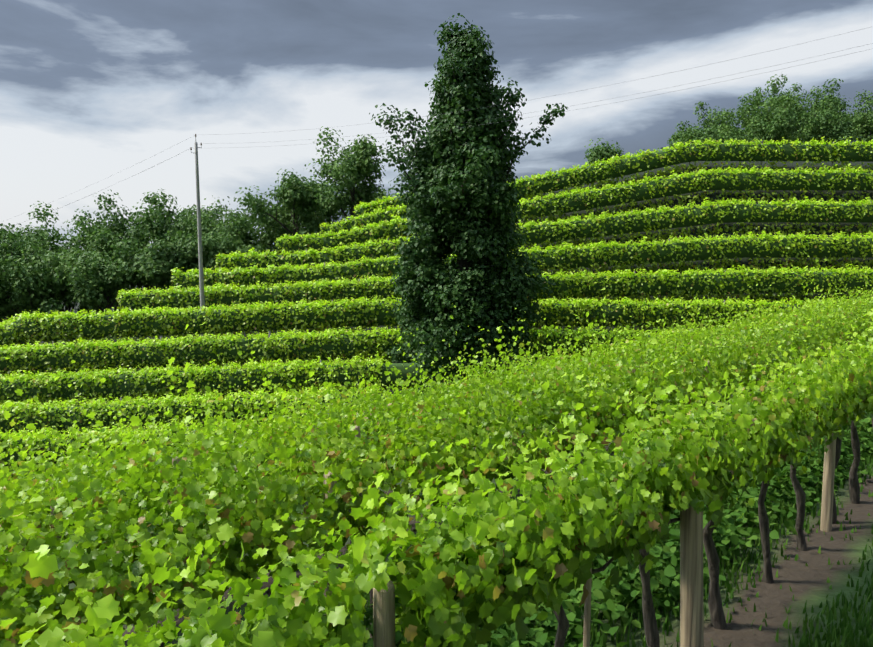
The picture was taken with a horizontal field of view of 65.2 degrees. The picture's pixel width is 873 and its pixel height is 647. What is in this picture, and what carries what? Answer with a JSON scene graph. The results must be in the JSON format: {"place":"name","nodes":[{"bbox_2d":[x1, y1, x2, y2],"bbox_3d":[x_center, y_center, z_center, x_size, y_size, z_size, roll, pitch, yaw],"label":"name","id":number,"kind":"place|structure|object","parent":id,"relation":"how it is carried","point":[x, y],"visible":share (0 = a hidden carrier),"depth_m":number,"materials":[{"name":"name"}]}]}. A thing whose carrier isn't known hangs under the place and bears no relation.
{"place":"outdoors","nodes":[
{"label":"outdoors","id":0,"kind":"place"},
{"bbox_2d":[0,0,872,250],"label":"sky","id":1,"kind":"structure","parent":0,"point":[91,91],"materials":[{"name":"grey"}]},
{"bbox_2d":[1,161,872,646],"bbox_3d":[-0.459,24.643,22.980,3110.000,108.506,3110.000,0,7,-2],"label":"ground","id":2,"kind":"structure","parent":0,"point":[809,585],"depth_m":6.46,"materials":[{"name":"brown soil"}]},
{"bbox_2d":[0,243,15,301],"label":"tree","id":3,"kind":"object","parent":2,"relation":"on","point":[3,275],"visible":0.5,"depth_m":50.80,"materials":[{"name":"green plant"}]},
{"bbox_2d":[0,263,46,327],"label":"tree","id":4,"kind":"object","parent":2,"relation":"on","point":[3,314],"visible":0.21,"depth_m":52.01,"materials":[{"name":"green plant"}]},
{"bbox_2d":[0,223,62,346],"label":"tree","id":5,"kind":"object","parent":2,"relation":"on","point":[9,239],"visible":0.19,"depth_m":57.26,"materials":[{"name":"green plant"}]},
{"bbox_2d":[0,251,71,344],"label":"tree","id":6,"kind":"object","parent":2,"relation":"on","point":[41,281],"visible":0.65,"depth_m":51.25,"materials":[{"name":"green plant"}]},
{"bbox_2d":[10,201,106,311],"bbox_3d":[-35.424,-4.715,64.698,8.527,13.802,11.035,0,7,-2],"label":"tree","id":7,"kind":"object","parent":2,"relation":"on","point":[46,237],"visible":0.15,"depth_m":63.44,"materials":[{"name":"green plant"}]},
{"bbox_2d":[17,242,110,314],"bbox_3d":[-29.627,-2.254,55.225,6.676,8.673,7.166,0,7,-2],"label":"tree","id":8,"kind":"object","parent":2,"relation":"on","point":[71,264],"visible":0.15,"depth_m":53.37,"materials":[{"name":"green plant"}]},
{"bbox_2d":[54,250,135,314],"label":"tree","id":9,"kind":"object","parent":2,"relation":"on","point":[102,286],"visible":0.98,"depth_m":52.06,"materials":[{"name":"green plant"}]},
{"bbox_2d":[56,213,150,315],"bbox_3d":[-29.553,-3.619,60.299,9.217,12.027,7.504,-5,8,-35],"label":"tree","id":10,"kind":"object","parent":2,"relation":"on","point":[97,243],"visible":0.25,"depth_m":58.80,"materials":[{"name":"green plant"}]},
{"bbox_2d":[83,189,175,291],"bbox_3d":[-30.310,-5.526,65.806,8.414,14.705,9.220,2,7,14],"label":"tree","id":11,"kind":"object","parent":2,"relation":"on","point":[116,225],"visible":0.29,"depth_m":64.15,"materials":[{"name":"green plant"}]},
{"bbox_2d":[104,234,176,291],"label":"tree","id":12,"kind":"object","parent":2,"relation":"on","point":[146,273],"visible":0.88,"depth_m":53.99,"materials":[{"name":"green plant"}]},
{"bbox_2d":[130,188,222,246],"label":"tree","id":13,"kind":"object","parent":2,"relation":"on","point":[160,228],"visible":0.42,"depth_m":59.17,"materials":[{"name":"green plant"}]},
{"bbox_2d":[140,230,214,283],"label":"tree","id":14,"kind":"object","parent":2,"relation":"on","point":[185,251],"visible":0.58,"depth_m":54.97,"materials":[{"name":"green plant"}]},
{"bbox_2d":[166,207,224,281],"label":"tree","id":15,"kind":"object","parent":2,"relation":"on","point":[186,216],"depth_m":78.25,"materials":[{"name":"green plant"}]},
{"bbox_2d":[137,191,260,242],"bbox_3d":[-22.188,-5.518,65.919,7.864,13.788,12.124,5,8,35],"label":"tree","id":16,"kind":"object","parent":2,"relation":"on","point":[215,210],"visible":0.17,"depth_m":64.97,"materials":[{"name":"green plant"}]},
{"bbox_2d":[188,227,268,270],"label":"tree","id":17,"kind":"object","parent":2,"relation":"on","point":[225,245],"visible":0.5,"depth_m":55.69,"materials":[{"name":"green plant"}]},
{"bbox_2d":[188,210,270,254],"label":"tree","id":18,"kind":"object","parent":2,"relation":"on","point":[238,231],"visible":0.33,"depth_m":59.55,"materials":[{"name":"green plant"}]},
{"bbox_2d":[218,184,300,253],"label":"tree","id":19,"kind":"object","parent":2,"relation":"on","point":[263,237],"visible":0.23,"depth_m":63.17,"materials":[{"name":"green plant"}]},
{"bbox_2d":[234,168,333,247],"bbox_3d":[-13.482,-8.534,61.045,8.954,10.105,7.153,-2,7,-18],"label":"tree","id":20,"kind":"object","parent":2,"relation":"on","point":[298,193],"visible":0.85,"depth_m":59.59,"materials":[{"name":"green plant"}]},
{"bbox_2d":[287,176,349,235],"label":"tree","id":21,"kind":"object","parent":2,"relation":"on","point":[327,213],"visible":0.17,"depth_m":66.32,"materials":[{"name":"green plant"}]},
{"bbox_2d":[304,126,385,218],"bbox_3d":[-7.269,-11.264,58.163,7.002,10.802,8.266,-4,8,-33],"label":"tree","id":22,"kind":"object","parent":2,"relation":"on","point":[351,173],"visible":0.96,"depth_m":57.25,"materials":[{"name":"green plant"}]},
{"bbox_2d":[357,188,402,202],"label":"tree","id":23,"kind":"object","parent":2,"relation":"on","point":[382,195],"visible":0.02,"depth_m":63.81,"materials":[{"name":"green plant"}]},
{"bbox_2d":[0,276,872,646],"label":"vine leaves","id":24,"kind":"object","parent":2,"relation":"on","point":[140,526],"visible":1,"depth_m":4.22,"materials":[{"name":"green plant"}]},
{"bbox_2d":[0,136,872,480],"bbox_3d":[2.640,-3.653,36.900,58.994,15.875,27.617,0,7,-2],"label":"grapevine rows","id":25,"kind":"object","parent":2,"relation":"on","point":[148,396],"depth_m":36.44,"materials":[{"name":"green plant"}]},
{"bbox_2d":[7,28,872,310],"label":"utility poles and wires","id":26,"kind":"object","parent":2,"relation":"on","point":[201,280],"visible":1,"depth_m":34.71,"materials":[{"name":"wood"}]},
{"bbox_2d":[10,250,872,486],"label":"vine leaves","id":27,"kind":"object","parent":2,"relation":"on","point":[838,316],"visible":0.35,"depth_m":13.45,"materials":[{"name":"green plant"}]},
{"bbox_2d":[50,342,872,646],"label":"vineyard posts","id":28,"kind":"object","parent":2,"relation":"on","point":[696,538],"visible":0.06,"depth_m":4.49,"materials":[{"name":"brown wood"}]},
{"bbox_2d":[369,13,567,393],"bbox_3d":[1.382,-4.585,29.581,8.025,16.369,8.327,0,7,-2],"label":"tall tree","id":29,"kind":"object","parent":2,"relation":"on","point":[460,196],"visible":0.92,"depth_m":28.12,"materials":[{"name":"green plant"}]},
{"bbox_2d":[323,409,872,646],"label":"weeds","id":30,"kind":"object","parent":2,"relation":"on","point":[666,561],"visible":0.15,"depth_m":5.80,"materials":[{"name":"green plant"}]},
{"bbox_2d":[584,138,623,166],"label":"tree","id":31,"kind":"object","parent":2,"relation":"on","point":[599,152],"visible":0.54,"depth_m":65.28,"materials":[{"name":"green plant"}]},
{"bbox_2d":[667,129,708,147],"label":"tree","id":32,"kind":"object","parent":2,"relation":"on","point":[674,138],"visible":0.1,"depth_m":83.32,"materials":[{"name":"green plant"}]},
{"bbox_2d":[670,124,718,145],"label":"tree","id":33,"kind":"object","parent":2,"relation":"on","point":[700,134],"visible":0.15,"depth_m":78.27,"materials":[{"name":"green plant"}]},
{"bbox_2d":[676,101,747,142],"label":"tree","id":34,"kind":"object","parent":2,"relation":"on","point":[707,123],"visible":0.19,"depth_m":88.55,"materials":[{"name":"green plant"}]},
{"bbox_2d":[705,89,800,142],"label":"tree","id":35,"kind":"object","parent":2,"relation":"on","point":[765,111],"visible":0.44,"depth_m":81.70,"materials":[{"name":"green plant"}]},
{"bbox_2d":[726,106,809,143],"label":"tree","id":36,"kind":"object","parent":2,"relation":"on","point":[779,130],"visible":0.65,"depth_m":77.56,"materials":[{"name":"green plant"}]},
{"bbox_2d":[734,74,819,143],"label":"tree","id":37,"kind":"object","parent":2,"relation":"on","point":[775,90],"visible":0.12,"depth_m":89.52,"materials":[{"name":"green plant"}]},
{"bbox_2d":[777,78,853,141],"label":"tree","id":38,"kind":"object","parent":2,"relation":"on","point":[820,105],"visible":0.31,"depth_m":83.82,"materials":[{"name":"green plant"}]},
{"bbox_2d":[797,110,860,143],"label":"tree","id":39,"kind":"object","parent":2,"relation":"on","point":[836,130],"visible":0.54,"depth_m":77.83,"materials":[{"name":"green plant"}]},
{"bbox_2d":[817,94,872,143],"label":"tree","id":40,"kind":"object","parent":2,"relation":"on","point":[843,103],"visible":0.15,"depth_m":88.97,"materials":[{"name":"green plant"}]},
{"bbox_2d":[835,89,872,144],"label":"tree","id":41,"kind":"object","parent":2,"relation":"on","point":[863,128],"visible":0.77,"depth_m":84.85,"materials":[{"name":"green plant"}]},
{"bbox_2d":[33,141,871,434],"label":"vine posts","id":42,"kind":"object","parent":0,"point":[583,269],"depth_m":40.00,"materials":[{"name":"brown wood"}]},
{"bbox_2d":[166,425,872,646],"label":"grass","id":43,"kind":"structure","parent":0,"point":[846,633],"depth_m":5.40,"materials":[{"name":"green plant"}]}
]}

